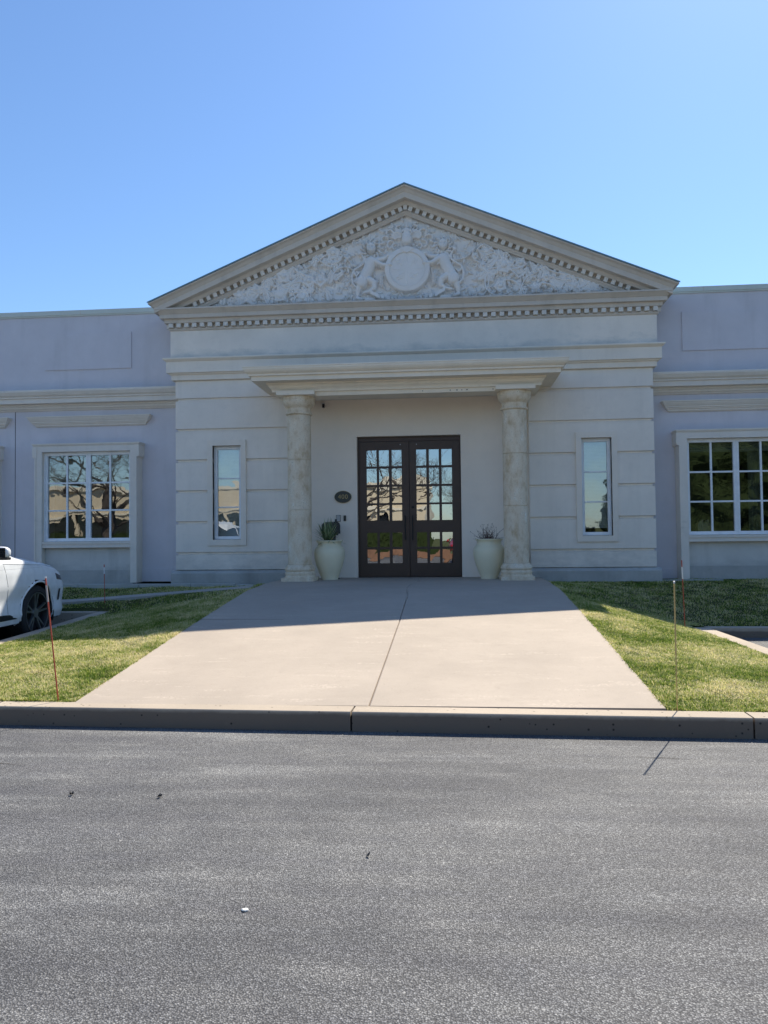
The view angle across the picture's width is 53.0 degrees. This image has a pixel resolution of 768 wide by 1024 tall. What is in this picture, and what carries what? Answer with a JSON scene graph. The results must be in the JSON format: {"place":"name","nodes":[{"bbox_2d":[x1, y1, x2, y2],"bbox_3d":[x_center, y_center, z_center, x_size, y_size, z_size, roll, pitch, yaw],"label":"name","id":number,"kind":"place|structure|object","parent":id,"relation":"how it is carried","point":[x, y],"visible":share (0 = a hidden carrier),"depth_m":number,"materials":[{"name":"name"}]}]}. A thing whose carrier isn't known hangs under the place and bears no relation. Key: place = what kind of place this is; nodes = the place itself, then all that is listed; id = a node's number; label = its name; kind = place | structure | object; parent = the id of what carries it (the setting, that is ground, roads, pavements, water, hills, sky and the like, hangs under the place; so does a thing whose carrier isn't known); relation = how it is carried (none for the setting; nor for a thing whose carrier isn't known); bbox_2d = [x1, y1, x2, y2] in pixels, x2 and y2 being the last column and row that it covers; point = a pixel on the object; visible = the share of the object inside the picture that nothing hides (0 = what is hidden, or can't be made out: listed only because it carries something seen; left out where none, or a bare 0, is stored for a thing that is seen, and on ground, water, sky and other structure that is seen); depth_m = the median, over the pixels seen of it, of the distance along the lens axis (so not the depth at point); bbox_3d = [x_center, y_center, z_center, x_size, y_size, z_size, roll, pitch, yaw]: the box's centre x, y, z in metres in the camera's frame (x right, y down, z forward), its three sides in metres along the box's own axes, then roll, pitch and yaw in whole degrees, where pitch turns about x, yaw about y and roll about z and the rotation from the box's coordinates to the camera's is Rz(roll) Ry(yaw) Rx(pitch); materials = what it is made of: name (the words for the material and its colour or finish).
{"place":"outdoors","nodes":[
{"label":"outdoors","id":0,"kind":"place"},
{"bbox_2d":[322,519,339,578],"bbox_3d":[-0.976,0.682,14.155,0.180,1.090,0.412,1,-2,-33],"label":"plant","id":1,"kind":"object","parent":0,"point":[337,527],"visible":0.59,"depth_m":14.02,"materials":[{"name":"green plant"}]},
{"bbox_2d":[331,519,339,533],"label":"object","id":2,"kind":"structure","parent":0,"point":[337,525],"depth_m":14.01,"materials":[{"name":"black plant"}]},
{"bbox_2d":[0,581,767,1023],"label":"asphalt","id":3,"kind":"structure","parent":0,"point":[524,879],"depth_m":3.25,"materials":[{"name":"grey asphalt"}]},
{"bbox_2d":[0,547,62,639],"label":"parked car","id":4,"kind":"object","parent":3,"relation":"on","point":[23,604],"visible":0.98,"depth_m":10.14,"materials":[{"name":"white paint"}]},
{"bbox_2d":[0,611,108,702],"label":"kerb","id":5,"kind":"structure","parent":3,"relation":"on","point":[24,635],"depth_m":10.38,"materials":[{"name":"concrete"}]},
{"bbox_2d":[49,611,97,623],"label":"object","id":6,"kind":"structure","parent":3,"relation":"on","point":[63,616],"depth_m":11.75,"materials":[{"name":"concrete"}]},
{"bbox_2d":[0,701,353,731],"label":"kerb","id":7,"kind":"structure","parent":3,"relation":"on","point":[261,717],"depth_m":5.86,"materials":[{"name":"concrete"}]},
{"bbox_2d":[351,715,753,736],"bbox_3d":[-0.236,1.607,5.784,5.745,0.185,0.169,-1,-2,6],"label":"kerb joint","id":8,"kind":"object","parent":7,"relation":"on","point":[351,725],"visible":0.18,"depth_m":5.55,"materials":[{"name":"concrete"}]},
{"bbox_2d":[75,577,666,710],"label":"ramp","id":9,"kind":"structure","parent":3,"relation":"on","point":[479,642],"depth_m":7.49,"materials":[{"name":"concrete"}]},
{"bbox_2d":[200,619,234,619],"bbox_3d":[-1.723,1.296,9.286,1.035,0.001,0.010,-1,-2,5],"label":"ramp joint","id":10,"kind":"object","parent":9,"relation":"on","point":[217,619],"visible":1,"depth_m":9.31,"materials":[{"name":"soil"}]},
{"bbox_2d":[314,540,344,579],"bbox_3d":[-0.979,0.863,13.853,0.558,0.707,0.558,-1,-2,5],"label":"planter pot","id":11,"kind":"object","parent":9,"relation":"on","point":[329,557],"visible":1,"depth_m":13.66,"materials":[{"name":"ceramic"}]},
{"bbox_2d":[315,518,345,543],"bbox_3d":[-0.989,0.348,13.840,0.725,0.531,0.743,0,-2,-30],"label":"yucca plant","id":12,"kind":"object","parent":11,"relation":"in","point":[326,533],"visible":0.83,"depth_m":13.77,"materials":[{"name":"green plant"}]},
{"bbox_2d":[473,538,503,578],"bbox_3d":[1.860,0.824,13.600,0.558,0.707,0.558,-1,-2,5],"label":"planter pot","id":13,"kind":"object","parent":9,"relation":"on","point":[488,554],"visible":0.95,"depth_m":13.40,"materials":[{"name":"ceramic"}]},
{"bbox_2d":[470,524,503,539],"bbox_3d":[1.863,0.356,13.617,0.628,0.321,0.534,-1,-2,25],"label":"dry plant","id":14,"kind":"object","parent":13,"relation":"on","point":[487,534],"visible":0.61,"depth_m":13.58,"materials":[{"name":"plant"}]},
{"bbox_2d":[352,706,753,738],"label":"kerb","id":15,"kind":"structure","parent":3,"relation":"on","point":[651,723],"depth_m":5.54,"materials":[{"name":"concrete"}]},
{"bbox_2d":[694,627,767,738],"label":"kerb","id":16,"kind":"structure","parent":3,"relation":"on","point":[760,720],"depth_m":5.52,"materials":[{"name":"concrete"}]},
{"bbox_2d":[704,626,767,637],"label":"kerb","id":17,"kind":"structure","parent":3,"relation":"on","point":[749,631],"depth_m":10.18,"materials":[{"name":"concrete"}]},
{"bbox_2d":[0,577,767,712],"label":"lawn","id":18,"kind":"structure","parent":0,"point":[681,618],"depth_m":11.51,"materials":[{"name":"plant"}]},
{"bbox_2d":[45,576,58,700],"bbox_3d":[-2.670,1.028,6.187,0.123,1.020,0.013,-1,-2,3],"label":"marker stake","id":19,"kind":"object","parent":18,"relation":"on","point":[51,637],"visible":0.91,"depth_m":6.18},
{"bbox_2d":[104,564,104,602],"bbox_3d":[-4.380,1.189,12.058,0.026,0.732,0.017,-1,-2,5],"label":"marker stake","id":20,"kind":"object","parent":18,"relation":"on","point":[104,583],"visible":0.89,"depth_m":12.06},
{"bbox_2d":[63,583,255,588],"bbox_3d":[-7.768,1.423,14.127,11.662,0.184,0.142,-1,-2,5],"label":"stone edging","id":21,"kind":"object","parent":18,"relation":"on","point":[118,586],"visible":0.31,"depth_m":13.77,"materials":[{"name":"grey stone"}]},
{"bbox_2d":[61,584,262,603],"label":"walk","id":22,"kind":"structure","parent":18,"relation":"on","point":[97,599],"depth_m":12.28,"materials":[{"name":"concrete"}]},
{"bbox_2d":[0,182,767,583],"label":"office building","id":23,"kind":"structure","parent":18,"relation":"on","point":[548,406],"depth_m":14.31,"materials":[{"name":"beige paint"}]},
{"bbox_2d":[0,417,11,546],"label":"window","id":24,"kind":"structure","parent":23,"relation":"in","point":[4,421],"depth_m":15.43,"materials":[{"name":"white plastic"}]},
{"bbox_2d":[26,414,152,583],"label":"window","id":25,"kind":"structure","parent":23,"relation":"in","point":[98,510],"depth_m":15.16,"materials":[{"name":"white plastic"}]},
{"bbox_2d":[207,440,246,545],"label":"window","id":26,"kind":"structure","parent":23,"relation":"in","point":[229,490],"depth_m":14.59,"materials":[{"name":"glass"}]},
{"bbox_2d":[336,515,340,521],"bbox_3d":[-0.857,0.119,14.422,0.082,0.124,0.029,-1,-2,5],"label":"keypad","id":27,"kind":"object","parent":23,"relation":"attached to","point":[338,517],"visible":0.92,"depth_m":14.41,"materials":[{"name":"black plastic"}]},
{"bbox_2d":[334,491,351,502],"bbox_3d":[-0.768,-0.282,14.425,0.326,0.232,0.031,-1,-2,5],"label":"number plaque","id":28,"kind":"object","parent":23,"relation":"attached to","point":[342,496],"visible":1,"depth_m":14.41,"materials":[{"name":"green metal"}]},
{"bbox_2d":[357,435,461,577],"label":"double door","id":29,"kind":"structure","parent":23,"relation":"in","point":[410,523],"depth_m":14.45,"materials":[{"name":"brown metal"}]},
{"bbox_2d":[575,431,618,541],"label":"window","id":30,"kind":"structure","parent":23,"relation":"in","point":[595,516],"depth_m":13.97,"materials":[{"name":"glass"}]},
{"bbox_2d":[660,398,767,578],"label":"window","id":31,"kind":"structure","parent":23,"relation":"in","point":[721,475],"depth_m":14.10,"materials":[{"name":"white plastic"}]},
{"bbox_2d":[673,581,677,710],"bbox_3d":[2.085,0.976,5.498,0.012,0.980,0.269,-1,-2,21],"label":"marker stake","id":32,"kind":"object","parent":18,"relation":"on","point":[675,641],"visible":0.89,"depth_m":5.48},
{"bbox_2d":[681,560,684,625],"bbox_3d":[3.858,1.051,9.919,0.034,0.858,0.017,-1,-2,5],"label":"marker stake","id":33,"kind":"object","parent":18,"relation":"on","point":[683,590],"visible":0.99,"depth_m":9.92,"materials":[{"name":"grey metal"}]},
{"bbox_2d":[663,579,722,580],"bbox_3d":[5.368,1.342,13.733,1.300,0.275,0.120,-1,-2,5],"label":"bed strip","id":34,"kind":"object","parent":18,"relation":"on","point":[692,579],"visible":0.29,"depth_m":13.69,"materials":[{"name":"stone"}]},
{"bbox_2d":[0,0,767,312],"label":"sky","id":35,"kind":"structure","parent":0,"point":[148,148],"materials":[{"name":"blue"}]}
]}

